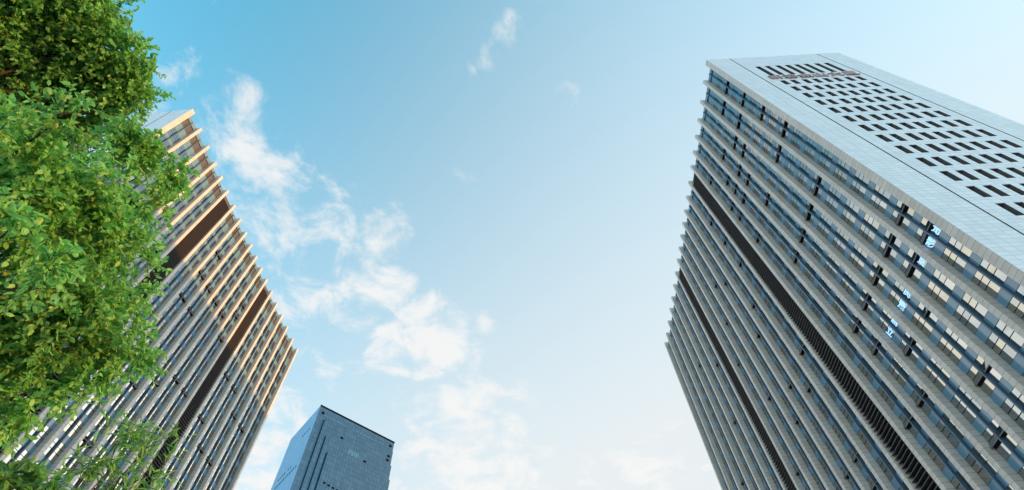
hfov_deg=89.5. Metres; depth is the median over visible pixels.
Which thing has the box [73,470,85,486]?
window
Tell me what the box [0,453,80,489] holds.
tree
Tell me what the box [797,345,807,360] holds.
window
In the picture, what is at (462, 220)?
sky
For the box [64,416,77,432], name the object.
window
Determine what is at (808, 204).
window
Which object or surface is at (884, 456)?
window
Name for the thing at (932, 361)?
window
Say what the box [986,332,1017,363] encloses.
window
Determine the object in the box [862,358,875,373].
window
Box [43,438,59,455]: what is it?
window
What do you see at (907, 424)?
window
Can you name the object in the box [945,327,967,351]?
window
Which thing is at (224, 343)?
office tower
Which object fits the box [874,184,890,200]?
window
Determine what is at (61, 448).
window
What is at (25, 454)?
window
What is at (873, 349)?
window
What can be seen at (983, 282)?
window
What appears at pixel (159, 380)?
window
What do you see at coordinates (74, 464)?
window
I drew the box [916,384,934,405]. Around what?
window
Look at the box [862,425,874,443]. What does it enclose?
window
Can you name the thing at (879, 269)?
window
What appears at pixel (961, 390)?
window
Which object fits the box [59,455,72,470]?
window
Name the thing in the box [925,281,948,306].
window
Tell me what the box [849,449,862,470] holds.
window
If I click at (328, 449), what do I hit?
glass tower
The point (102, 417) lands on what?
window
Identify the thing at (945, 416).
window
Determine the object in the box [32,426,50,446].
window
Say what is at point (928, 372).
window
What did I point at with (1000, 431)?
window
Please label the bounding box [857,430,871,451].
window
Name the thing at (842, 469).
window
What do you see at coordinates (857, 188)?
window
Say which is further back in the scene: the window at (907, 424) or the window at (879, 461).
the window at (879, 461)
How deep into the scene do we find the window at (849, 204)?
57.88 m
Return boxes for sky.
[46,0,1023,489]
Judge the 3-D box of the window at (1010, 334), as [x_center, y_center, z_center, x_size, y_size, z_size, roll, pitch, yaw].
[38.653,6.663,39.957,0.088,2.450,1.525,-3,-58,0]
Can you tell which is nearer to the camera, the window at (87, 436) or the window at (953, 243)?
the window at (953, 243)
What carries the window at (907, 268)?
in the office tower at (847, 311)
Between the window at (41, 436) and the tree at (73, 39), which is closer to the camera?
the tree at (73, 39)
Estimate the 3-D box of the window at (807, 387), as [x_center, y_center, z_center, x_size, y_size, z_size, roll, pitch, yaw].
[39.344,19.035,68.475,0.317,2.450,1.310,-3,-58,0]
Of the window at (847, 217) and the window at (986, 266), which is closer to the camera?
the window at (986, 266)
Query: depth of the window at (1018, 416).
40.08 m
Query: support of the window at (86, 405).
in the office tower at (224, 343)
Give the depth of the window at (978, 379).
42.76 m
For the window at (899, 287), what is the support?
in the office tower at (847, 311)
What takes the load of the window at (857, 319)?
in the office tower at (847, 311)
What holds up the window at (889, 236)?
in the office tower at (847, 311)
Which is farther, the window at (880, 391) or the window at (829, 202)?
the window at (829, 202)
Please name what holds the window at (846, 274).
in the office tower at (847, 311)
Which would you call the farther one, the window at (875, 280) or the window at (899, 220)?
the window at (875, 280)
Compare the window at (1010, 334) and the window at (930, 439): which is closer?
the window at (1010, 334)
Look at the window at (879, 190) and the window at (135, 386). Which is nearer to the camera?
the window at (879, 190)
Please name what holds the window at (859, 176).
in the office tower at (847, 311)
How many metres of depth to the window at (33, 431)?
63.66 m
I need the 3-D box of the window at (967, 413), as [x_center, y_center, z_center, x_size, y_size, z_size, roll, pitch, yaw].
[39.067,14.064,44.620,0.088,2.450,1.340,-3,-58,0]
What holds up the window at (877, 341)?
in the office tower at (847, 311)
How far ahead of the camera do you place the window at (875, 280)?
54.66 m
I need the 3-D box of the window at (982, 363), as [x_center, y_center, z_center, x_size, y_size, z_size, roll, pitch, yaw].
[38.727,9.819,41.942,0.293,2.450,1.440,-3,-58,0]
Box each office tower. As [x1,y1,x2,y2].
[0,109,297,489]
[664,53,1023,489]
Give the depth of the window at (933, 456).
48.20 m
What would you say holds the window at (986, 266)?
in the office tower at (847, 311)
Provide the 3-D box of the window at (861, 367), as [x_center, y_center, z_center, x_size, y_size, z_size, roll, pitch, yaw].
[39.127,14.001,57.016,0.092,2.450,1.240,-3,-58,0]
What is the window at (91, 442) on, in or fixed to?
in the office tower at (224, 343)
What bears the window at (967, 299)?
in the office tower at (847, 311)
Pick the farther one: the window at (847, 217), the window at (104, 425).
the window at (104, 425)
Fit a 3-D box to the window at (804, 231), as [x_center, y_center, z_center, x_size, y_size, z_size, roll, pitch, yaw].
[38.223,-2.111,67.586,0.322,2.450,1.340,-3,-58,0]
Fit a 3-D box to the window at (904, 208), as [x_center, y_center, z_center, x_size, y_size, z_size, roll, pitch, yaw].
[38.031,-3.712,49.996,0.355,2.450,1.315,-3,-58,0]
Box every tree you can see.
[0,0,175,165]
[0,80,200,458]
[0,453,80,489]
[41,408,196,489]
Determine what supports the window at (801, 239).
in the office tower at (847, 311)
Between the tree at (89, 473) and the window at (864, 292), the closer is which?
the tree at (89, 473)
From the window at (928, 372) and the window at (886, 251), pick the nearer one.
the window at (928, 372)
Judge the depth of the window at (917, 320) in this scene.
48.75 m
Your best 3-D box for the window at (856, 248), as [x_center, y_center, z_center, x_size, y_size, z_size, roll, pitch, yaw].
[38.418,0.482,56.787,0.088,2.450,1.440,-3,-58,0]
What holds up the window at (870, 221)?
in the office tower at (847, 311)
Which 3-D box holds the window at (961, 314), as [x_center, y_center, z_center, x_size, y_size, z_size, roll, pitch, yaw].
[38.651,6.204,43.812,0.087,2.450,1.525,-3,-58,0]
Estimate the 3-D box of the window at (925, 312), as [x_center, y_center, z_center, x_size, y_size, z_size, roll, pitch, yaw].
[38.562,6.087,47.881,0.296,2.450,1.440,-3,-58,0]
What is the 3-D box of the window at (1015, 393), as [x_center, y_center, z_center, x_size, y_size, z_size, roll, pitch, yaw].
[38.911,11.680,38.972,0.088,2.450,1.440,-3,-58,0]
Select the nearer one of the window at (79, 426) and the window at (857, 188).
the window at (857, 188)
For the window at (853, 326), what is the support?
in the office tower at (847, 311)
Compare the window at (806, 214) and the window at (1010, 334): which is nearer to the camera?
the window at (1010, 334)
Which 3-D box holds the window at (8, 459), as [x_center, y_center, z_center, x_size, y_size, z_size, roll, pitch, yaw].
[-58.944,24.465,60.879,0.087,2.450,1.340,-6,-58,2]
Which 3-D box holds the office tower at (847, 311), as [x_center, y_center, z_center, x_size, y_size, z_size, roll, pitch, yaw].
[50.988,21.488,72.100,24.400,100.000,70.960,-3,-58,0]
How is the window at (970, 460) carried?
in the office tower at (847, 311)
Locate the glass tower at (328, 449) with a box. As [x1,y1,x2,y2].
[271,405,394,489]
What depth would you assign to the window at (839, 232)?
59.90 m
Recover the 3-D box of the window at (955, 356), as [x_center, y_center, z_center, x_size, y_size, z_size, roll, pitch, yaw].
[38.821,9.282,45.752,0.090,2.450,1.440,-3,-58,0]
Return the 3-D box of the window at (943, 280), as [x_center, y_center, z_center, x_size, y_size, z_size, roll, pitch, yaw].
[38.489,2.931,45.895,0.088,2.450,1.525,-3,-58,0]
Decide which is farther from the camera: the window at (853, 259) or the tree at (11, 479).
the window at (853, 259)
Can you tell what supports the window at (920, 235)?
in the office tower at (847, 311)
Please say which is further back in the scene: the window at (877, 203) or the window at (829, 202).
the window at (829, 202)
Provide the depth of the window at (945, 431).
46.41 m
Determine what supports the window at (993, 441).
in the office tower at (847, 311)
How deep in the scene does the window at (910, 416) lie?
50.51 m
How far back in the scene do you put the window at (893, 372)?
52.42 m
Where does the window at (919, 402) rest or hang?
in the office tower at (847, 311)
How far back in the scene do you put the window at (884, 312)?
53.12 m
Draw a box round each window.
[3,444,22,464]
[13,450,29,470]
[29,421,40,435]
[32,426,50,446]
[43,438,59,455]
[49,443,65,463]
[53,406,69,423]
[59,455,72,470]
[63,459,78,477]
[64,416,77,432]
[68,421,83,439]
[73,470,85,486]
[79,432,90,446]
[82,396,93,410]
[82,437,95,454]
[86,401,99,418]
[95,411,106,426]
[98,416,111,432]
[129,381,139,394]
[152,377,161,390]
[797,232,806,246]
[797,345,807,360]
[799,225,808,236]
[803,209,813,223]
[804,381,813,397]
[806,200,816,213]
[810,183,821,199]
[814,173,824,186]
[825,195,837,212]
[828,185,841,199]
[836,228,848,242]
[841,209,855,227]
[841,466,853,486]
[844,271,856,285]
[845,198,859,214]
[849,253,863,271]
[849,320,863,338]
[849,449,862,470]
[851,180,865,197]
[853,244,867,259]
[853,314,865,329]
[855,171,869,185]
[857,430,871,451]
[858,296,873,316]
[858,363,873,382]
[859,224,875,244]
[862,289,876,305]
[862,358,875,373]
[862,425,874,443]
[863,214,879,230]
[867,271,884,291]
[867,477,877,489]
[868,341,883,361]
[870,195,886,213]
[872,261,888,278]
[872,335,886,351]
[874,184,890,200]
[876,457,892,480]
[877,317,894,338]
[878,387,894,408]
[879,241,896,262]
[881,452,895,472]
[882,309,898,327]
[882,381,897,399]
[884,230,901,248]
[888,291,906,312]
[888,365,905,387]
[891,210,909,230]
[893,358,909,377]
[894,281,911,300]
[896,200,914,217]
[899,340,918,363]
[899,414,917,437]
[901,260,921,283]
[904,332,922,352]
[904,408,921,428]
[907,249,926,269]
[911,391,930,415]
[912,312,932,336]
[915,228,936,250]
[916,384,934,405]
[917,303,937,324]
[921,217,941,236]
[923,443,944,469]
[924,366,945,391]
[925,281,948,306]
[929,357,950,380]
[929,438,948,460]
[932,269,955,291]
[936,420,959,448]
[938,337,961,364]
[942,248,966,272]
[943,413,964,437]
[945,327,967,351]
[948,237,972,258]
[951,395,976,423]
[951,477,964,489]
[954,305,980,333]
[957,471,973,489]
[958,386,981,411]
[962,293,987,318]
[966,454,991,484]
[967,366,995,395]
[972,271,1000,297]
[973,447,997,474]
[975,355,1001,382]
[979,259,1007,283]
[982,428,1011,459]
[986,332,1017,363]
[990,420,1017,448]
[995,320,1023,348]
[1001,398,1023,429]
[1007,297,1023,319]
[1010,388,1023,405]
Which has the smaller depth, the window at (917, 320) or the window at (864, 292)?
the window at (917, 320)
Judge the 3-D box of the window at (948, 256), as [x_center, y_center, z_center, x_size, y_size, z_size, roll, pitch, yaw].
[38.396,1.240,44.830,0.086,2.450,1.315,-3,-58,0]
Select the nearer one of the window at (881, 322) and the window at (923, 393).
the window at (923, 393)
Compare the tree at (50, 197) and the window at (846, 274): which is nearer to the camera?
the tree at (50, 197)
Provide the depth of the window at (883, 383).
53.55 m
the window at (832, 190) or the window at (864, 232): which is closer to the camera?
the window at (864, 232)
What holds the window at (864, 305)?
in the office tower at (847, 311)
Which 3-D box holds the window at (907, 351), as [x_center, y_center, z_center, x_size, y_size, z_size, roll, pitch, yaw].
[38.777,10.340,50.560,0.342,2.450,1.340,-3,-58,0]
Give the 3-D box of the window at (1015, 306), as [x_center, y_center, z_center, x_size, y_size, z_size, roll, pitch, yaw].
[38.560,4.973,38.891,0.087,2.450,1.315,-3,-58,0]
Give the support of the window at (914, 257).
in the office tower at (847, 311)
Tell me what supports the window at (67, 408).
in the office tower at (224, 343)
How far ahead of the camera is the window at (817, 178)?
63.83 m
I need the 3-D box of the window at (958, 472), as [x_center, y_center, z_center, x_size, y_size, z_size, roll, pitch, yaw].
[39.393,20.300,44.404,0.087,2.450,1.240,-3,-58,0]
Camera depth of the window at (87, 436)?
70.58 m
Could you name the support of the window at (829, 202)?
in the office tower at (847, 311)
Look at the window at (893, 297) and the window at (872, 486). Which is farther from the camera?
the window at (872, 486)
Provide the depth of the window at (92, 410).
72.29 m
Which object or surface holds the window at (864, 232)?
in the office tower at (847, 311)
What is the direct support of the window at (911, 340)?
in the office tower at (847, 311)
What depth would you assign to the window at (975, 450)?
42.84 m
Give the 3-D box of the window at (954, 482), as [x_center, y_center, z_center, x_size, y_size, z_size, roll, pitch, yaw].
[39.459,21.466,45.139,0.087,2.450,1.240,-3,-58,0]
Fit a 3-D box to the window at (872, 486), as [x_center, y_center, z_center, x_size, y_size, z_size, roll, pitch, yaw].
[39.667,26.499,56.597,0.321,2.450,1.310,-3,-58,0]
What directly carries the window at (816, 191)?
in the office tower at (847, 311)
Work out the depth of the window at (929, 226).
47.19 m
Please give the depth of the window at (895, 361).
51.70 m

